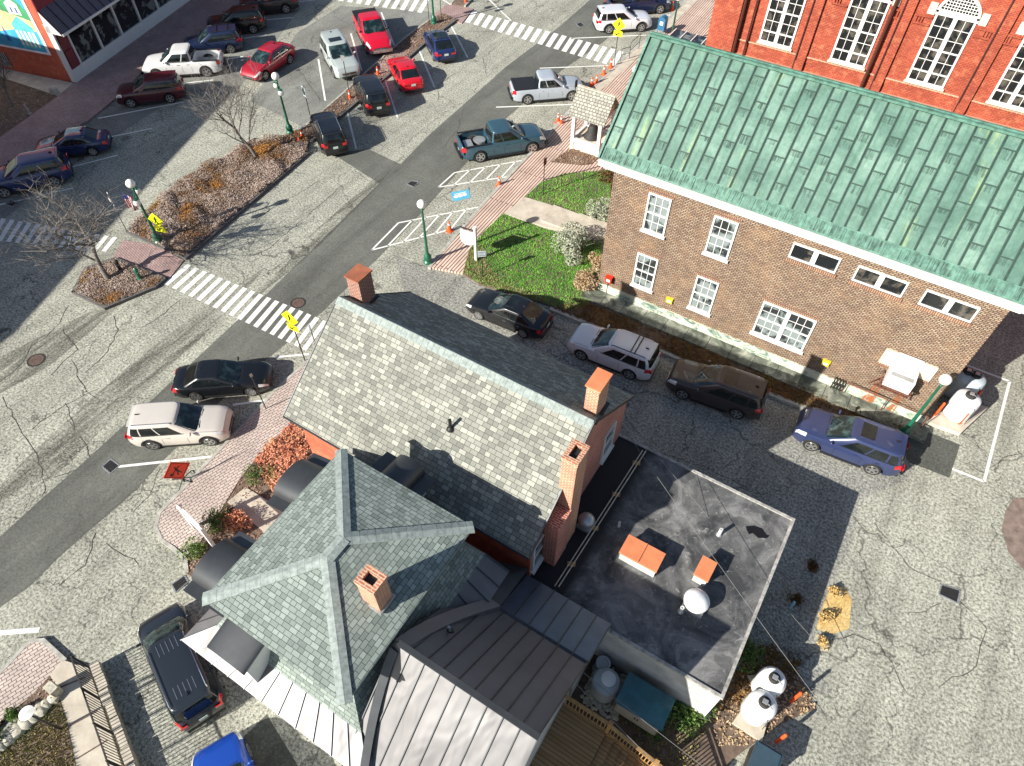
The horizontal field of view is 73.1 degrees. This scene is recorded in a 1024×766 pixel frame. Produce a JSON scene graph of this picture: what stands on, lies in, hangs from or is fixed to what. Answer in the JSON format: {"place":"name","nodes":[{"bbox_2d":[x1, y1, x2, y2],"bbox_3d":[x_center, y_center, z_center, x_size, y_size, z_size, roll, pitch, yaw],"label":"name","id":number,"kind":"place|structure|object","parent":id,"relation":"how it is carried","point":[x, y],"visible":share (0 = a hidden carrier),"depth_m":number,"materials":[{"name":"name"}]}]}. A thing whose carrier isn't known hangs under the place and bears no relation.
{"place":"outdoors","nodes":[
{"label":"outdoors","id":0,"kind":"place"},
{"bbox_2d":[0,642,60,721],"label":"sidewalk","id":1,"kind":"structure","parent":0,"point":[27,672],"depth_m":25.62,"materials":[{"name":"brick"}]},
{"bbox_2d":[0,69,72,95],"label":"shop path","id":2,"kind":"structure","parent":0,"point":[41,83],"depth_m":52.66,"materials":[{"name":"concrete"}]},
{"bbox_2d":[0,0,238,165],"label":"sidewalk","id":3,"kind":"structure","parent":0,"point":[87,98],"depth_m":52.69,"materials":[{"name":"brick"}]},
{"bbox_2d":[0,10,297,219],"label":"parking lot","id":4,"kind":"structure","parent":0,"point":[118,124],"depth_m":52.30,"materials":[{"name":"grey asphalt"}]},
{"bbox_2d":[0,146,73,197],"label":"parked suv","id":5,"kind":"object","parent":4,"relation":"on","point":[54,163],"visible":0.98,"depth_m":43.61,"materials":[{"name":"blue paint"}]},
{"bbox_2d":[34,126,112,156],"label":"parked car","id":6,"kind":"object","parent":4,"relation":"on","point":[77,141],"visible":0.8,"depth_m":46.20,"materials":[{"name":"blue paint"}]},
{"bbox_2d":[116,70,185,107],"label":"parked suv","id":7,"kind":"object","parent":4,"relation":"on","point":[151,87],"visible":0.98,"depth_m":50.27,"materials":[{"name":"red paint"}]},
{"bbox_2d":[141,43,226,76],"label":"pickup truck","id":8,"kind":"object","parent":4,"relation":"on","point":[185,59],"visible":0.87,"depth_m":52.74,"materials":[{"name":"white paint"}]},
{"bbox_2d":[183,23,243,54],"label":"parked suv","id":9,"kind":"object","parent":4,"relation":"on","point":[227,37],"visible":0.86,"depth_m":55.09,"materials":[{"name":"blue paint"}]},
{"bbox_2d":[206,3,266,33],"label":"parked suv","id":10,"kind":"object","parent":4,"relation":"on","point":[250,17],"visible":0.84,"depth_m":57.29,"materials":[{"name":"black paint"}]},
{"bbox_2d":[158,364,305,553],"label":"sidewalk","id":11,"kind":"structure","parent":0,"point":[216,479],"depth_m":31.13,"materials":[{"name":"brick"}]},
{"bbox_2d":[180,449,611,765],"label":"hip roofed building","id":12,"kind":"structure","parent":0,"point":[341,593],"depth_m":19.96,"materials":[{"name":"grey stone"}]},
{"bbox_2d":[0,0,1023,765],"bbox_3d":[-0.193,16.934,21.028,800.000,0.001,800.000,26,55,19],"label":"ground","id":13,"kind":"structure","parent":0,"point":[104,602],"depth_m":32.05,"materials":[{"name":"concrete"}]},
{"bbox_2d":[0,77,56,136],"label":"mulch bed","id":14,"kind":"object","parent":13,"relation":"on","point":[16,112],"visible":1,"depth_m":50.79,"materials":[{"name":"soil"}]},
{"bbox_2d":[0,700,75,765],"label":"lawn bed","id":15,"kind":"object","parent":13,"relation":"on","point":[51,751],"visible":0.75,"depth_m":24.10,"materials":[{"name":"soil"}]},
{"bbox_2d":[0,695,59,752],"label":"stone edging","id":16,"kind":"object","parent":15,"relation":"on","point":[15,731],"visible":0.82,"depth_m":24.38,"materials":[{"name":"white stone"}]},
{"bbox_2d":[0,218,116,251],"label":"crosswalk","id":17,"kind":"structure","parent":13,"relation":"on","point":[27,226],"depth_m":41.49,"materials":[{"name":"paint"}]},
{"bbox_2d":[50,661,122,765],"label":"concrete walk","id":18,"kind":"structure","parent":13,"relation":"on","point":[83,736],"depth_m":24.68,"materials":[{"name":"beige concrete"}]},
{"bbox_2d":[68,653,124,765],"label":"iron railing","id":19,"kind":"object","parent":18,"relation":"on","point":[96,725],"visible":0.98,"depth_m":24.00,"materials":[{"name":"black metal"}]},
{"bbox_2d":[0,0,189,82],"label":"red shop building","id":20,"kind":"structure","parent":13,"relation":"on","point":[73,41],"depth_m":52.21,"materials":[{"name":"paint"}]},
{"bbox_2d":[69,0,169,61],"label":"shop window","id":21,"kind":"structure","parent":20,"relation":"in","point":[83,38],"depth_m":54.44,"materials":[{"name":"black glass"}]},
{"bbox_2d":[89,659,139,765],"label":"retaining wall","id":22,"kind":"structure","parent":13,"relation":"on","point":[109,703],"depth_m":24.56,"materials":[{"name":"stone"}]},
{"bbox_2d":[75,258,161,305],"bbox_3d":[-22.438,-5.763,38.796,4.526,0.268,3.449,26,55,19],"label":"leaf litter","id":23,"kind":"object","parent":13,"relation":"on","point":[119,293],"visible":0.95,"depth_m":38.74,"materials":[{"name":"brown plant"}]},
{"bbox_2d":[0,170,135,280],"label":"bare tree","id":24,"kind":"object","parent":23,"relation":"on","point":[96,259],"visible":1,"depth_m":36.08,"materials":[{"name":"brown plant"}]},
{"bbox_2d":[113,240,183,278],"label":"brick crossing","id":25,"kind":"object","parent":13,"relation":"on","point":[157,260],"visible":0.95,"depth_m":40.30,"materials":[{"name":"brick"}]},
{"bbox_2d":[135,602,225,733],"bbox_3d":[-12.227,10.159,25.278,2.111,1.688,4.797,-30,57,-22],"label":"parked minivan","id":26,"kind":"object","parent":13,"relation":"on","point":[189,683],"visible":0.96,"depth_m":24.42,"materials":[{"name":"grey paint"}]},
{"bbox_2d":[125,151,309,259],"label":"kerb","id":27,"kind":"structure","parent":13,"relation":"on","point":[221,227],"depth_m":42.20,"materials":[{"name":"grey concrete"}]},
{"bbox_2d":[127,129,308,254],"bbox_3d":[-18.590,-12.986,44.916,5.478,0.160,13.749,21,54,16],"label":"median bed","id":28,"kind":"object","parent":13,"relation":"on","point":[289,139],"visible":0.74,"depth_m":44.01,"materials":[{"name":"brown plant"}]},
{"bbox_2d":[172,52,267,156],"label":"bare tree","id":29,"kind":"object","parent":28,"relation":"on","point":[232,125],"visible":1,"depth_m":43.87,"materials":[{"name":"brown plant"}]},
{"bbox_2d":[191,731,255,765],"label":"parked car","id":30,"kind":"object","parent":13,"relation":"on","point":[232,748],"visible":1,"depth_m":23.39,"materials":[{"name":"blue paint"}]},
{"bbox_2d":[154,354,310,573],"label":"kerb","id":31,"kind":"structure","parent":13,"relation":"on","point":[162,540],"depth_m":31.07,"materials":[{"name":"concrete"}]},
{"bbox_2d":[164,264,325,349],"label":"crosswalk","id":32,"kind":"structure","parent":13,"relation":"on","point":[222,299],"depth_m":37.97,"materials":[{"name":"paint"}]},
{"bbox_2d":[188,424,312,576],"bbox_3d":[-10.730,5.434,30.161,4.380,0.150,7.898,26,55,19],"label":"planting bed","id":33,"kind":"object","parent":13,"relation":"on","point":[263,488],"visible":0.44,"depth_m":30.50,"materials":[{"name":"soil"}]},
{"bbox_2d":[254,422,309,491],"bbox_3d":[-10.349,3.324,31.490,2.471,0.473,3.357,26,55,19],"label":"red groundcover","id":34,"kind":"object","parent":33,"relation":"on","point":[266,454],"visible":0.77,"depth_m":31.63,"materials":[{"name":"red plant"}]},
{"bbox_2d":[228,487,282,532],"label":"front path","id":35,"kind":"structure","parent":13,"relation":"on","point":[266,518],"depth_m":29.99,"materials":[{"name":"concrete"}]},
{"bbox_2d":[244,714,297,765],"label":"driveway patch","id":36,"kind":"object","parent":13,"relation":"on","point":[264,740],"visible":0.67,"depth_m":24.28,"materials":[{"name":"grey asphalt"}]},
{"bbox_2d":[0,0,613,606],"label":"road patch","id":37,"kind":"object","parent":13,"relation":"on","point":[56,522],"visible":0.85,"depth_m":39.15,"materials":[{"name":"grey asphalt"}]},
{"bbox_2d":[124,400,233,449],"bbox_3d":[-15.384,1.825,31.971,4.509,1.670,2.081,-4,51,-3],"label":"parked suv","id":38,"kind":"object","parent":37,"relation":"on","point":[153,425],"visible":1,"depth_m":31.51,"materials":[{"name":"beige paint"}]},
{"bbox_2d":[171,357,272,400],"bbox_3d":[-14.212,-0.324,33.873,4.614,1.419,1.965,-5,51,-4],"label":"parked car","id":39,"kind":"object","parent":37,"relation":"on","point":[199,380],"visible":1,"depth_m":33.49,"materials":[{"name":"black paint"}]},
{"bbox_2d":[309,111,347,155],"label":"parked suv","id":40,"kind":"object","parent":13,"relation":"on","point":[329,134],"visible":1,"depth_m":46.31,"materials":[{"name":"black paint"}]},
{"bbox_2d":[251,6,456,127],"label":"parking lot","id":41,"kind":"structure","parent":13,"relation":"on","point":[401,24],"depth_m":54.78,"materials":[{"name":"grey asphalt"}]},
{"bbox_2d":[240,41,295,80],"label":"parked car","id":42,"kind":"object","parent":41,"relation":"on","point":[278,55],"visible":0.98,"depth_m":53.21,"materials":[{"name":"red paint"}]},
{"bbox_2d":[319,29,360,78],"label":"parked suv","id":43,"kind":"object","parent":41,"relation":"on","point":[334,45],"visible":0.98,"depth_m":53.18,"materials":[{"name":"grey paint"}]},
{"bbox_2d":[352,7,392,54],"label":"pickup truck","id":44,"kind":"object","parent":41,"relation":"on","point":[372,32],"visible":1,"depth_m":55.59,"materials":[{"name":"red paint"}]},
{"bbox_2d":[352,74,390,116],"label":"parked suv","id":45,"kind":"object","parent":13,"relation":"on","point":[371,94],"visible":1,"depth_m":49.45,"materials":[{"name":"black paint"}]},
{"bbox_2d":[302,13,453,139],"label":"median strip","id":46,"kind":"object","parent":13,"relation":"on","point":[374,70],"visible":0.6,"depth_m":56.25,"materials":[{"name":"soil"}]},
{"bbox_2d":[387,56,423,92],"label":"parked car","id":47,"kind":"object","parent":13,"relation":"on","point":[405,73],"visible":1,"depth_m":51.78,"materials":[{"name":"red paint"}]},
{"bbox_2d":[423,29,455,62],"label":"parked car","id":48,"kind":"object","parent":13,"relation":"on","point":[439,44],"visible":1,"depth_m":54.64,"materials":[{"name":"blue paint"}]},
{"bbox_2d":[282,263,634,575],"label":"gabled brick house","id":49,"kind":"structure","parent":13,"relation":"on","point":[514,460],"depth_m":24.88,"materials":[{"name":"grey"}]},
{"bbox_2d":[454,118,547,162],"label":"pickup truck","id":50,"kind":"object","parent":13,"relation":"on","point":[499,137],"visible":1,"depth_m":46.36,"materials":[{"name":"blue paint"}]},
{"bbox_2d":[0,0,1010,634],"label":"parking lines","id":51,"kind":"object","parent":13,"relation":"on","point":[24,630],"visible":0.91,"depth_m":42.69,"materials":[{"name":"paint"}]},
{"bbox_2d":[2,31,1020,692],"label":"road cracks","id":52,"kind":"object","parent":13,"relation":"on","point":[420,265],"visible":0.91,"depth_m":32.00,"materials":[{"name":"black asphalt"}]},
{"bbox_2d":[507,69,582,104],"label":"pickup truck","id":53,"kind":"object","parent":13,"relation":"on","point":[546,85],"visible":0.96,"depth_m":50.88,"materials":[{"name":"grey paint"}]},
{"bbox_2d":[465,11,626,65],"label":"crosswalk","id":54,"kind":"structure","parent":13,"relation":"on","point":[544,37],"depth_m":57.97,"materials":[{"name":"paint"}]},
{"bbox_2d":[428,0,686,269],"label":"kerb","id":55,"kind":"structure","parent":13,"relation":"on","point":[437,256],"depth_m":45.63,"materials":[{"name":"concrete"}]},
{"bbox_2d":[530,695,661,765],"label":"wooden deck","id":56,"kind":"structure","parent":13,"relation":"on","point":[574,737],"depth_m":23.04,"materials":[{"name":"brown wood"}]},
{"bbox_2d":[592,4,651,33],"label":"parked suv","id":57,"kind":"object","parent":13,"relation":"on","point":[606,17],"visible":0.94,"depth_m":58.01,"materials":[{"name":"white paint"}]},
{"bbox_2d":[594,0,696,90],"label":"sidewalk border","id":58,"kind":"object","parent":13,"relation":"on","point":[634,55],"visible":0.52,"depth_m":55.85,"materials":[{"name":"concrete"}]},
{"bbox_2d":[566,650,815,765],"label":"yard","id":59,"kind":"structure","parent":13,"relation":"on","point":[710,751],"depth_m":24.64,"materials":[{"name":"soil"}]},
{"bbox_2d":[590,667,620,702],"bbox_3d":[3.393,10.973,25.092,1.060,1.200,1.060,26,55,19],"label":"water tank","id":60,"kind":"object","parent":59,"relation":"on","point":[607,679],"visible":1,"depth_m":24.69,"materials":[{"name":"white plastic"}]},
{"bbox_2d":[614,672,674,735],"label":"storage shed","id":61,"kind":"structure","parent":59,"relation":"on","point":[649,704],"depth_m":24.07,"materials":[{"name":"teal plastic"}]},
{"bbox_2d":[668,699,717,737],"bbox_3d":[6.424,11.813,24.734,1.771,0.796,1.325,-27,56,-20],"label":"shrub","id":62,"kind":"object","parent":59,"relation":"on","point":[688,715],"visible":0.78,"depth_m":24.53,"materials":[{"name":"green plant"}]},
{"bbox_2d":[713,643,801,712],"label":"leaf litter","id":63,"kind":"object","parent":59,"relation":"on","point":[774,654],"visible":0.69,"depth_m":25.88,"materials":[{"name":"brown plant"}]},
{"bbox_2d":[711,649,814,745],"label":"dead leaves","id":64,"kind":"object","parent":59,"relation":"on","point":[769,728],"visible":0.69,"depth_m":25.11,"materials":[{"name":"beige plant"}]},
{"bbox_2d":[743,740,782,765],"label":"dark bin","id":65,"kind":"object","parent":59,"relation":"on","point":[759,753],"visible":1,"depth_m":23.23,"materials":[{"name":"teal plastic"}]},
{"bbox_2d":[557,300,858,415],"bbox_3d":[10.590,-0.885,35.433,18.645,0.170,1.409,24,55,18],"label":"planting bed","id":66,"kind":"object","parent":13,"relation":"on","point":[650,333],"visible":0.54,"depth_m":36.18,"materials":[{"name":"soil"}]},
{"bbox_2d":[554,300,900,428],"bbox_3d":[10.647,-1.085,35.326,18.603,0.308,1.524,23,55,17],"label":"groundcover","id":67,"kind":"object","parent":66,"relation":"on","point":[775,390],"visible":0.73,"depth_m":35.78,"materials":[{"name":"brown plant"}]},
{"bbox_2d":[732,674,766,741],"bbox_3d":[8.984,11.631,25.313,1.194,0.210,2.578,26,55,19],"label":"tank pad","id":68,"kind":"object","parent":13,"relation":"on","point":[742,724],"visible":0.35,"depth_m":24.64,"materials":[{"name":"concrete"}]},
{"bbox_2d":[741,689,777,728],"bbox_3d":[8.754,11.442,24.385,1.052,1.550,1.047,26,55,19],"label":"gas tank","id":69,"kind":"object","parent":68,"relation":"on","point":[759,707],"visible":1,"depth_m":24.01,"materials":[{"name":"metal"}]},
{"bbox_2d":[751,666,785,698],"bbox_3d":[9.286,10.818,24.892,1.012,1.550,1.006,26,55,19],"label":"gas tank","id":70,"kind":"object","parent":68,"relation":"on","point":[771,680],"visible":0.86,"depth_m":24.46,"materials":[{"name":"metal"}]},
{"bbox_2d":[580,287,928,443],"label":"walkway","id":71,"kind":"structure","parent":13,"relation":"on","point":[639,314],"depth_m":35.42,"materials":[{"name":"grey concrete"}]},
{"bbox_2d":[597,31,1023,423],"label":"brown brick building","id":72,"kind":"structure","parent":13,"relation":"on","point":[803,223],"depth_m":30.14,"materials":[{"name":"orange brick"}]},
{"bbox_2d":[630,252,658,293],"bbox_3d":[6.914,-5.736,36.022,1.300,2.255,0.170,26,55,19],"label":"window","id":73,"kind":"structure","parent":72,"relation":"in","point":[645,269],"depth_m":36.05,"materials":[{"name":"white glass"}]},
{"bbox_2d":[640,192,671,239],"bbox_3d":[6.931,-8.030,33.182,1.300,2.255,0.170,26,55,19],"label":"window","id":74,"kind":"structure","parent":72,"relation":"in","point":[658,207],"depth_m":33.20,"materials":[{"name":"white glass"}]},
{"bbox_2d":[686,275,719,317],"bbox_3d":[9.675,-4.389,34.962,1.300,2.255,0.170,26,55,19],"label":"window","id":75,"kind":"structure","parent":72,"relation":"in","point":[704,291],"depth_m":34.99,"materials":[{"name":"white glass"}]},
{"bbox_2d":[702,215,738,263],"bbox_3d":[9.701,-6.684,32.112,1.300,2.255,0.170,26,55,19],"label":"window","id":76,"kind":"structure","parent":72,"relation":"in","point":[723,231],"depth_m":32.13,"materials":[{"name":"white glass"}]},
{"bbox_2d":[749,301,816,354],"bbox_3d":[13.175,-2.690,33.607,2.720,2.245,0.170,26,55,19],"label":"window","id":77,"kind":"structure","parent":72,"relation":"in","point":[777,325],"depth_m":33.64,"materials":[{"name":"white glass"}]},
{"bbox_2d":[788,242,841,273],"bbox_3d":[13.225,-5.474,30.197,2.080,0.820,0.070,26,55,19],"label":"window","id":78,"kind":"structure","parent":72,"relation":"in","point":[799,252],"depth_m":30.19,"materials":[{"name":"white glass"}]},
{"bbox_2d":[851,265,909,297],"bbox_3d":[15.604,-4.313,29.284,2.080,0.820,0.070,26,55,19],"label":"window","id":79,"kind":"structure","parent":72,"relation":"in","point":[866,276],"depth_m":29.28,"materials":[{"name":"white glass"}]},
{"bbox_2d":[868,353,924,400],"bbox_3d":[17.653,-0.078,31.559,1.963,2.508,0.974,26,55,19],"label":"air conditioner","id":80,"kind":"object","parent":72,"relation":"attached to","point":[901,374],"visible":1,"depth_m":31.11,"materials":[{"name":"metal"}]},
{"bbox_2d":[918,289,980,322],"bbox_3d":[17.949,-3.169,28.384,2.080,0.820,0.070,26,55,19],"label":"window","id":81,"kind":"structure","parent":72,"relation":"in","point":[947,305],"depth_m":28.38,"materials":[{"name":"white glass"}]},
{"bbox_2d":[816,585,851,633],"bbox_3d":[12.965,9.076,27.465,1.141,0.001,2.318,26,55,19],"label":"dirt strip","id":82,"kind":"object","parent":13,"relation":"on","point":[840,608],"visible":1,"depth_m":27.43,"materials":[{"name":"soil"}]},
{"bbox_2d":[705,0,1023,131],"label":"red brick hall","id":83,"kind":"structure","parent":13,"relation":"on","point":[964,57],"depth_m":36.54,"materials":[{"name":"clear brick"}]},
{"bbox_2d":[756,0,806,51],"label":"window","id":84,"kind":"structure","parent":83,"relation":"in","point":[782,18],"depth_m":38.69,"materials":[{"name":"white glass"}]},
{"bbox_2d":[827,0,900,70],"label":"window","id":85,"kind":"structure","parent":83,"relation":"in","point":[863,20],"depth_m":36.91,"materials":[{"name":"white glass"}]},
{"bbox_2d":[903,0,994,91],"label":"window","id":86,"kind":"structure","parent":83,"relation":"in","point":[954,21],"depth_m":35.08,"materials":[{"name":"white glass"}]},
{"bbox_2d":[985,21,1023,112],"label":"window","id":87,"kind":"structure","parent":83,"relation":"in","point":[1008,93],"depth_m":34.90,"materials":[{"name":"white glass"}]},
{"bbox_2d":[905,432,959,477],"bbox_3d":[19.563,3.172,32.283,2.251,0.001,2.367,26,55,19],"label":"asphalt patch","id":88,"kind":"object","parent":13,"relation":"on","point":[935,453],"visible":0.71,"depth_m":32.18,"materials":[{"name":"grey asphalt"}]},
{"bbox_2d":[926,405,987,435],"bbox_3d":[21.540,1.578,33.485,3.098,0.270,1.415,-31,58,-23],"label":"tank pad","id":89,"kind":"object","parent":13,"relation":"on","point":[940,420],"visible":0.53,"depth_m":33.06,"materials":[{"name":"concrete"}]},
{"bbox_2d":[943,389,981,422],"bbox_3d":[21.397,1.010,32.722,1.174,1.750,1.168,26,55,19],"label":"gas tank","id":90,"kind":"object","parent":89,"relation":"on","point":[960,405],"visible":1,"depth_m":32.36,"materials":[{"name":"metal"}]},
{"bbox_2d":[1002,497,1023,568],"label":"dirt patch","id":91,"kind":"object","parent":13,"relation":"on","point":[1013,528],"visible":1,"depth_m":29.76,"materials":[{"name":"brown soil"}]},
{"bbox_2d":[463,213,601,310],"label":"lawn grass","id":92,"kind":"structure","parent":0,"point":[516,253],"depth_m":40.15,"materials":[{"name":"green plant"}]},
{"bbox_2d":[550,221,594,265],"bbox_3d":[3.550,-8.214,40.231,2.403,1.712,2.712,-30,57,-22],"label":"shrub","id":93,"kind":"object","parent":92,"relation":"on","point":[574,247],"visible":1,"depth_m":40.00,"materials":[{"name":"white plant"}]},
{"bbox_2d":[504,197,603,241],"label":"path","id":94,"kind":"structure","parent":0,"point":[529,210],"depth_m":43.03,"materials":[{"name":"concrete"}]},
{"bbox_2d":[526,170,611,221],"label":"lawn grass","id":95,"kind":"structure","parent":0,"point":[575,182],"depth_m":44.45,"materials":[{"name":"green plant"}]},
{"bbox_2d":[431,0,714,274],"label":"sidewalk","id":96,"kind":"structure","parent":0,"point":[524,179],"depth_m":46.04,"materials":[{"name":"brick"}]},
{"bbox_2d":[568,84,618,156],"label":"bell kiosk","id":97,"kind":"object","parent":96,"relation":"on","point":[599,108],"visible":0.83,"depth_m":45.20,"materials":[{"name":"wood"}]},
{"bbox_2d":[396,256,914,707],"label":"alley road","id":98,"kind":"structure","parent":0,"point":[768,458],"depth_m":31.72,"materials":[{"name":"grey asphalt"}]},
{"bbox_2d":[466,288,553,338],"bbox_3d":[-0.163,-3.927,36.881,4.732,1.456,2.015,24,55,17],"label":"parked car","id":99,"kind":"object","parent":98,"relation":"on","point":[523,317],"visible":1,"depth_m":36.34,"materials":[{"name":"black paint"}]},
{"bbox_2d":[567,323,662,380],"bbox_3d":[5.181,-1.815,35.060,4.642,1.719,2.143,23,55,17],"label":"parked suv","id":100,"kind":"object","parent":98,"relation":"on","point":[631,355],"visible":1,"depth_m":34.44,"materials":[{"name":"white paint"}]},
{"bbox_2d":[530,434,794,717],"bbox_3d":[5.716,7.173,27.005,7.530,3.020,7.690,26,55,19],"label":"flat roofed annex","id":101,"kind":"object","parent":98,"relation":"on","point":[653,637],"visible":0.84,"depth_m":25.40,"materials":[{"name":"grey paint"}]},
{"bbox_2d":[619,534,665,576],"bbox_3d":[4.755,6.365,25.387,1.485,0.620,0.834,26,55,19],"label":"roof hatch","id":102,"kind":"object","parent":101,"relation":"on","point":[642,556],"visible":1,"depth_m":25.17,"materials":[{"name":"orange paint"}]},
{"bbox_2d":[666,359,770,419],"bbox_3d":[9.995,0.098,33.547,4.728,1.746,2.182,21,54,16],"label":"parked suv","id":103,"kind":"object","parent":98,"relation":"on","point":[739,394],"visible":1,"depth_m":32.95,"materials":[{"name":"grey paint"}]},
{"bbox_2d":[792,407,908,476],"bbox_3d":[15.537,2.490,31.660,4.779,1.765,2.206,23,54,17],"label":"parked suv","id":104,"kind":"object","parent":98,"relation":"on","point":[871,447],"visible":1,"depth_m":31.10,"materials":[{"name":"blue paint"}]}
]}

